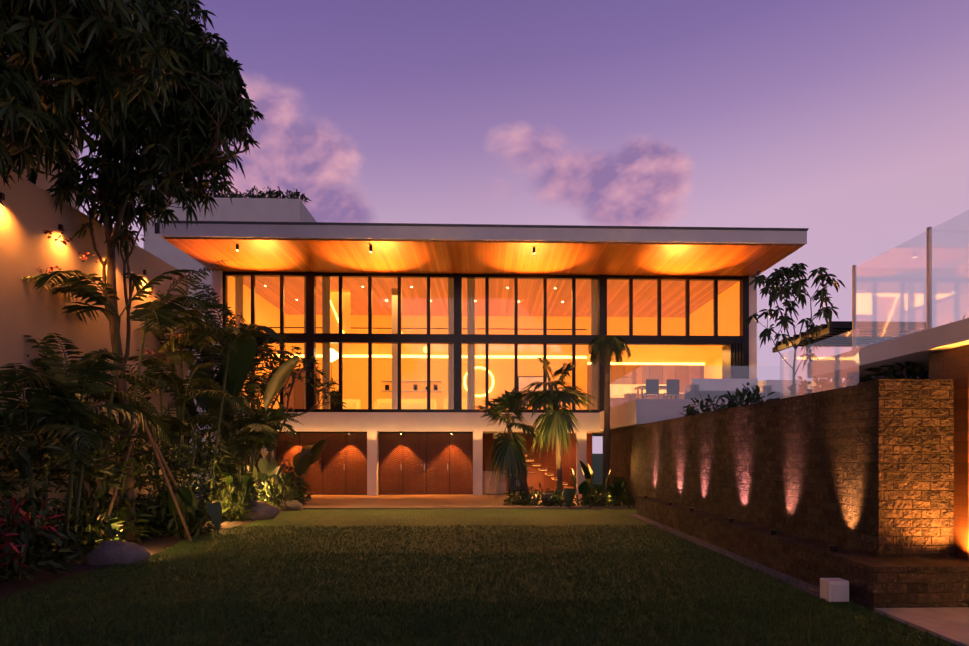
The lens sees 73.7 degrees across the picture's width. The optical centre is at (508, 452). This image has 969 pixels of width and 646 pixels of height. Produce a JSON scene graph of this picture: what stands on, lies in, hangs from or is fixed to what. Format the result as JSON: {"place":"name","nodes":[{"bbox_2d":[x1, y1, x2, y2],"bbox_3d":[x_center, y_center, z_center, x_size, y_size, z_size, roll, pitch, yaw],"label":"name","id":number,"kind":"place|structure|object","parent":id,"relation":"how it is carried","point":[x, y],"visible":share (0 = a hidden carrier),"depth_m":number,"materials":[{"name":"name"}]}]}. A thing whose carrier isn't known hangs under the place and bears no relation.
{"place":"outdoors","nodes":[
{"label":"outdoors","id":0,"kind":"place"},
{"bbox_2d":[1,43,78,209],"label":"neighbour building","id":1,"kind":"structure","parent":0,"point":[42,183],"depth_m":13.40,"materials":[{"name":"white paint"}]},
{"bbox_2d":[0,509,288,596],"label":"planting soil","id":2,"kind":"structure","parent":0,"point":[156,544],"depth_m":9.45,"materials":[{"name":"brown soil"}]},
{"bbox_2d":[0,338,173,564],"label":"areca palm","id":3,"kind":"object","parent":2,"relation":"on","point":[47,404],"visible":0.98,"depth_m":9.44,"materials":[{"name":"green plant"}]},
{"bbox_2d":[0,0,191,205],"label":"tall tree","id":4,"kind":"object","parent":2,"relation":"on","point":[91,37],"visible":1,"depth_m":8.65,"materials":[{"name":"green plant"}]},
{"bbox_2d":[0,229,193,568],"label":"flowering plant","id":5,"kind":"object","parent":2,"relation":"on","point":[24,518],"visible":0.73,"depth_m":8.56,"materials":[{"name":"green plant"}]},
{"bbox_2d":[0,268,221,538],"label":"areca palm","id":6,"kind":"object","parent":2,"relation":"on","point":[160,313],"visible":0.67,"depth_m":11.60,"materials":[{"name":"green plant"}]},
{"bbox_2d":[82,540,150,565],"bbox_3d":[-5.943,1.579,9.881,0.904,0.493,0.750,0,0,-2],"label":"rock","id":7,"kind":"object","parent":2,"relation":"on","point":[111,552],"visible":0.85,"depth_m":9.67,"materials":[{"name":"grey stone"}]},
{"bbox_2d":[2,0,264,540],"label":"tall tree","id":8,"kind":"object","parent":2,"relation":"on","point":[206,115],"visible":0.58,"depth_m":12.16,"materials":[{"name":"green plant"}]},
{"bbox_2d":[97,419,200,542],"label":"tree stakes","id":9,"kind":"object","parent":2,"relation":"on","point":[154,446],"visible":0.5,"depth_m":12.23,"materials":[{"name":"brown wood"}]},
{"bbox_2d":[0,382,310,582],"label":"shrubs","id":10,"kind":"object","parent":2,"relation":"on","point":[156,514],"visible":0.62,"depth_m":11.52,"materials":[{"name":"green plant"}]},
{"bbox_2d":[125,355,250,521],"bbox_3d":[-7.420,-0.600,14.290,3.990,4.558,2.981,0,0,39],"label":"areca palm","id":11,"kind":"object","parent":2,"relation":"on","point":[173,425],"visible":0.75,"depth_m":13.93,"materials":[{"name":"green plant"}]},
{"bbox_2d":[168,486,221,537],"bbox_3d":[-6.175,1.157,12.823,1.078,1.059,0.799,0,0,-2],"label":"elephant ear plant","id":12,"kind":"object","parent":2,"relation":"on","point":[186,499],"visible":0.79,"depth_m":12.62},
{"bbox_2d":[133,259,284,521],"bbox_3d":[-7.878,-1.428,15.611,3.409,6.214,4.458,0,0,-45],"label":"areca palm","id":13,"kind":"object","parent":2,"relation":"on","point":[198,337],"visible":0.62,"depth_m":15.12,"materials":[{"name":"green plant"}]},
{"bbox_2d":[173,324,299,491],"bbox_3d":[-7.382,-0.878,17.430,3.075,5.122,2.780,0,0,-26],"label":"banana plant","id":14,"kind":"object","parent":2,"relation":"on","point":[239,367],"visible":0.5,"depth_m":16.82,"materials":[{"name":"green plant"}]},
{"bbox_2d":[206,472,268,520],"bbox_3d":[-6.733,1.070,15.966,1.328,1.228,1.118,0,0,5],"label":"heliconia plant","id":15,"kind":"object","parent":2,"relation":"on","point":[248,479],"visible":0.67,"depth_m":15.72,"materials":[{"name":"green plant"}]},
{"bbox_2d":[184,380,304,500],"bbox_3d":[-7.042,-0.072,16.704,3.152,3.502,3.255,0,0,-2],"label":"areca palm","id":16,"kind":"object","parent":2,"relation":"on","point":[256,427],"visible":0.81,"depth_m":16.62,"materials":[{"name":"green plant"}]},
{"bbox_2d":[188,334,300,501],"bbox_3d":[-7.877,-1.111,18.457,3.860,5.580,3.499,0,0,-20],"label":"areca palm","id":17,"kind":"object","parent":2,"relation":"on","point":[251,383],"visible":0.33,"depth_m":18.39,"materials":[{"name":"green plant"}]},
{"bbox_2d":[208,404,283,484],"bbox_3d":[-8.344,0.046,20.610,2.159,3.271,2.760,0,0,-22],"label":"banana plant","id":18,"kind":"object","parent":2,"relation":"on","point":[278,411],"visible":0.21,"depth_m":19.79,"materials":[{"name":"green plant"}]},
{"bbox_2d":[228,501,280,519],"bbox_3d":[-6.496,1.551,16.514,1.345,0.627,0.949,0,0,-2],"label":"rock","id":19,"kind":"object","parent":2,"relation":"on","point":[262,510],"visible":0.5,"depth_m":16.25,"materials":[{"name":"grey stone"}]},
{"bbox_2d":[230,458,285,501],"bbox_3d":[-7.532,0.910,19.580,1.032,1.544,1.500,0,0,37],"label":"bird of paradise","id":20,"kind":"object","parent":2,"relation":"on","point":[264,466],"visible":0.38,"depth_m":19.62,"materials":[{"name":"green plant"}]},
{"bbox_2d":[189,343,346,492],"bbox_3d":[-7.910,-0.960,21.346,4.785,5.277,4.410,0,0,-21],"label":"frangipani tree","id":21,"kind":"object","parent":2,"relation":"on","point":[318,380],"visible":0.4,"depth_m":20.91,"materials":[{"name":"green plant"}]},
{"bbox_2d":[279,500,303,510],"bbox_3d":[-6.367,1.587,18.976,0.697,0.405,0.613,0,0,-2],"label":"rock","id":22,"kind":"object","parent":2,"relation":"on","point":[297,504],"visible":0.6,"depth_m":18.77,"materials":[{"name":"grey stone"}]},
{"bbox_2d":[257,440,327,485],"bbox_3d":[-7.393,0.621,22.080,1.950,2.126,2.143,0,0,-32],"label":"banana plant","id":23,"kind":"object","parent":2,"relation":"on","point":[306,457],"visible":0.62,"depth_m":21.91,"materials":[{"name":"green plant"}]},
{"bbox_2d":[144,195,315,483],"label":"building","id":24,"kind":"structure","parent":0,"point":[257,210],"depth_m":35.25,"materials":[{"name":"white paint"}]},
{"bbox_2d":[182,184,310,203],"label":"rooftop plants","id":25,"kind":"object","parent":24,"relation":"on","point":[279,192],"visible":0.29,"depth_m":35.71,"materials":[{"name":"green plant"}]},
{"bbox_2d":[195,81,690,225],"bbox_3d":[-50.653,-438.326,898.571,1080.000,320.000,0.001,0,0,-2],"label":"cloud","id":26,"kind":"structure","parent":0,"point":[641,182],"depth_m":900.96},
{"bbox_2d":[0,454,963,645],"bbox_3d":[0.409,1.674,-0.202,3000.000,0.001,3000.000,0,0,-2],"label":"ground","id":27,"kind":"structure","parent":0,"point":[366,518],"depth_m":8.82,"materials":[{"name":"green plant"}]},
{"bbox_2d":[0,168,187,530],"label":"garden wall","id":28,"kind":"structure","parent":27,"relation":"on","point":[28,217],"depth_m":11.44,"materials":[{"name":"paint"}]},
{"bbox_2d":[188,286,287,448],"bbox_3d":[-9.022,-1.457,18.787,5.791,6.265,4.674,0,0,-43],"label":"tree","id":29,"kind":"object","parent":27,"relation":"on","point":[265,346],"visible":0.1,"depth_m":18.82,"materials":[{"name":"green plant"}]},
{"bbox_2d":[159,220,819,596],"bbox_3d":[-0.595,-2.883,20.520,21.205,9.115,26.590,0,0,-2],"label":"trim","id":30,"kind":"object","parent":27,"relation":"on","point":[811,589],"visible":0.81,"depth_m":20.92,"materials":[{"name":"grey concrete"}]},
{"bbox_2d":[330,348,338,390],"bbox_3d":[-7.141,-2.899,26.131,0.668,2.653,0.667,0,0,-2],"label":"floor lamp","id":31,"kind":"object","parent":30,"relation":"on","point":[334,355],"depth_m":26.02,"materials":[{"name":"white metal"}]},
{"bbox_2d":[330,289,349,332],"bbox_3d":[-7.071,-5.676,26.601,1.100,2.100,0.148,0,0,-2],"label":"wall panel","id":32,"kind":"object","parent":30,"relation":"attached to","point":[334,306],"depth_m":26.61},
{"bbox_2d":[235,277,597,409],"bbox_3d":[-3.598,-4.236,28.892,14.600,5.320,7.150,0,0,-2],"label":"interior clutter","id":33,"kind":"object","parent":30,"relation":"in","point":[523,381],"depth_m":25.39,"materials":[{"name":"beige"}]},
{"bbox_2d":[0,192,837,551],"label":"light fixtures","id":34,"kind":"object","parent":30,"relation":"attached to","point":[774,532],"visible":0.75,"depth_m":11.49,"materials":[{"name":"black metal"}]},
{"bbox_2d":[464,367,493,396],"bbox_3d":[-1.470,-3.576,32.472,1.530,1.530,0.078,0,0,-2],"label":"ring light","id":35,"kind":"object","parent":30,"relation":"hanging from","point":[490,373],"depth_m":32.45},
{"bbox_2d":[284,369,683,408],"bbox_3d":[-1.287,-2.676,29.347,17.850,2.200,6.380,0,0,-2],"label":"interior furniture","id":36,"kind":"object","parent":30,"relation":"in","point":[296,401],"depth_m":28.47,"materials":[{"name":"white paint"}]},
{"bbox_2d":[483,471,505,493],"bbox_3d":[-0.565,1.179,25.830,1.010,0.890,0.660,0,0,-2],"label":"outdoor counter","id":37,"kind":"object","parent":30,"relation":"on","point":[487,481],"visible":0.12,"depth_m":25.53,"materials":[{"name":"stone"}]},
{"bbox_2d":[493,432,573,488],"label":"stairs","id":38,"kind":"structure","parent":30,"relation":"attached to","point":[541,469],"depth_m":25.76,"materials":[{"name":"white paint"}]},
{"bbox_2d":[542,492,556,505],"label":"shrub","id":39,"kind":"object","parent":30,"relation":"on","point":[548,494],"visible":0.58,"depth_m":19.74,"materials":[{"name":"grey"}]},
{"bbox_2d":[635,378,803,398],"bbox_3d":[7.100,-2.026,21.892,5.100,0.900,2.500,0,0,-2],"label":"outdoor furniture","id":40,"kind":"object","parent":30,"relation":"on","point":[671,388],"depth_m":20.99,"materials":[{"name":"white fabric"}]},
{"bbox_2d":[758,321,926,388],"bbox_3d":[11.528,-2.466,22.895,3.220,3.280,7.000,0,0,-2],"label":"pergola","id":41,"kind":"object","parent":30,"relation":"attached to","point":[834,328],"visible":0.19,"depth_m":21.52,"materials":[{"name":"black metal"}]},
{"bbox_2d":[473,387,547,496],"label":"fan palm","id":42,"kind":"object","parent":27,"relation":"on","point":[508,451],"visible":0.96,"depth_m":20.32,"materials":[{"name":"green plant"}]},
{"bbox_2d":[509,354,595,501],"bbox_3d":[1.351,-0.719,20.296,3.217,4.790,3.258,0,0,-2],"label":"fan palm","id":43,"kind":"object","parent":27,"relation":"on","point":[557,423],"visible":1,"depth_m":20.14,"materials":[{"name":"green plant"}]},
{"bbox_2d":[503,475,634,508],"bbox_3d":[2.257,1.299,20.186,4.698,1.153,2.861,0,0,-24],"label":"understorey plant","id":44,"kind":"object","parent":27,"relation":"on","point":[590,499],"visible":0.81,"depth_m":19.74,"materials":[{"name":"green plant"}]},
{"bbox_2d":[563,469,592,506],"bbox_3d":[2.162,1.167,19.706,0.857,1.418,0.852,0,0,17],"label":"elephant ear plant","id":45,"kind":"object","parent":27,"relation":"on","point":[568,493],"visible":0.75,"depth_m":19.57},
{"bbox_2d":[579,460,624,505],"bbox_3d":[2.843,0.973,20.169,1.447,1.506,1.144,0,0,-21],"label":"elephant ear plant","id":46,"kind":"object","parent":27,"relation":"on","point":[616,483],"visible":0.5,"depth_m":20.10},
{"bbox_2d":[587,335,630,502],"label":"tall palm","id":47,"kind":"object","parent":27,"relation":"on","point":[610,345],"visible":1,"depth_m":20.74,"materials":[{"name":"green plant"}]},
{"bbox_2d":[603,385,876,587],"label":"retaining wall","id":48,"kind":"structure","parent":27,"relation":"on","point":[786,468],"depth_m":10.37,"materials":[{"name":"stone"}]},
{"bbox_2d":[610,210,968,406],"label":"glass balustrade","id":49,"kind":"object","parent":48,"relation":"on","point":[861,329],"visible":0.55,"depth_m":8.84,"materials":[{"name":"clear glass"}]},
{"bbox_2d":[852,227,931,349],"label":"railing posts","id":50,"kind":"object","parent":49,"relation":"attached to","point":[929,274],"visible":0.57,"depth_m":7.95,"materials":[{"name":"grey metal"}]},
{"bbox_2d":[679,361,928,416],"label":"hedge plants","id":51,"kind":"object","parent":27,"relation":"on","point":[913,372],"visible":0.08,"depth_m":12.05,"materials":[{"name":"green plant"}]},
{"bbox_2d":[744,263,844,394],"bbox_3d":[6.989,-2.741,15.856,2.669,3.834,2.008,0,0,-44],"label":"tree","id":52,"kind":"object","parent":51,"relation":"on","point":[774,281],"visible":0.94,"depth_m":15.57,"materials":[{"name":"green plant"}]},
{"bbox_2d":[820,578,848,601],"bbox_3d":[3.668,1.549,7.260,0.230,0.250,0.210,0,0,-2],"label":"garden light box","id":53,"kind":"object","parent":27,"relation":"on","point":[834,589],"visible":0.94,"depth_m":7.17,"materials":[{"name":"white paint"}]},
{"bbox_2d":[807,318,968,645],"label":"annex","id":54,"kind":"object","parent":27,"relation":"on","point":[941,351],"visible":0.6,"depth_m":7.36,"materials":[{"name":"white paint"}]},
{"bbox_2d":[844,379,968,610],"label":"stone pillar","id":55,"kind":"structure","parent":27,"relation":"on","point":[905,482],"depth_m":7.42,"materials":[{"name":"stone"}]},
{"bbox_2d":[160,223,806,509],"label":"house","id":56,"kind":"structure","parent":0,"point":[374,460],"depth_m":24.65,"materials":[{"name":"white paint"}]},
{"bbox_2d":[164,237,802,317],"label":"roof soffit","id":57,"kind":"structure","parent":56,"relation":"attached to","point":[462,257],"depth_m":24.03,"materials":[{"name":"brown wood"}]},
{"bbox_2d":[227,276,739,409],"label":"interior wall","id":58,"kind":"structure","parent":56,"relation":"attached to","point":[679,360],"depth_m":32.28,"materials":[{"name":"paint"}]},
{"bbox_2d":[223,271,748,412],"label":"house glazing frames","id":59,"kind":"structure","parent":56,"relation":"attached to","point":[735,351],"depth_m":24.91,"materials":[{"name":"black metal"}]},
{"bbox_2d":[227,276,740,409],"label":"house glass panes","id":60,"kind":"object","parent":59,"relation":"in","point":[474,329],"visible":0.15,"depth_m":25.00,"materials":[{"name":"clear glass"}]},
{"bbox_2d":[79,0,968,453],"label":"sky","id":61,"kind":"structure","parent":0,"point":[846,122],"materials":[{"name":"purple"}]}
]}

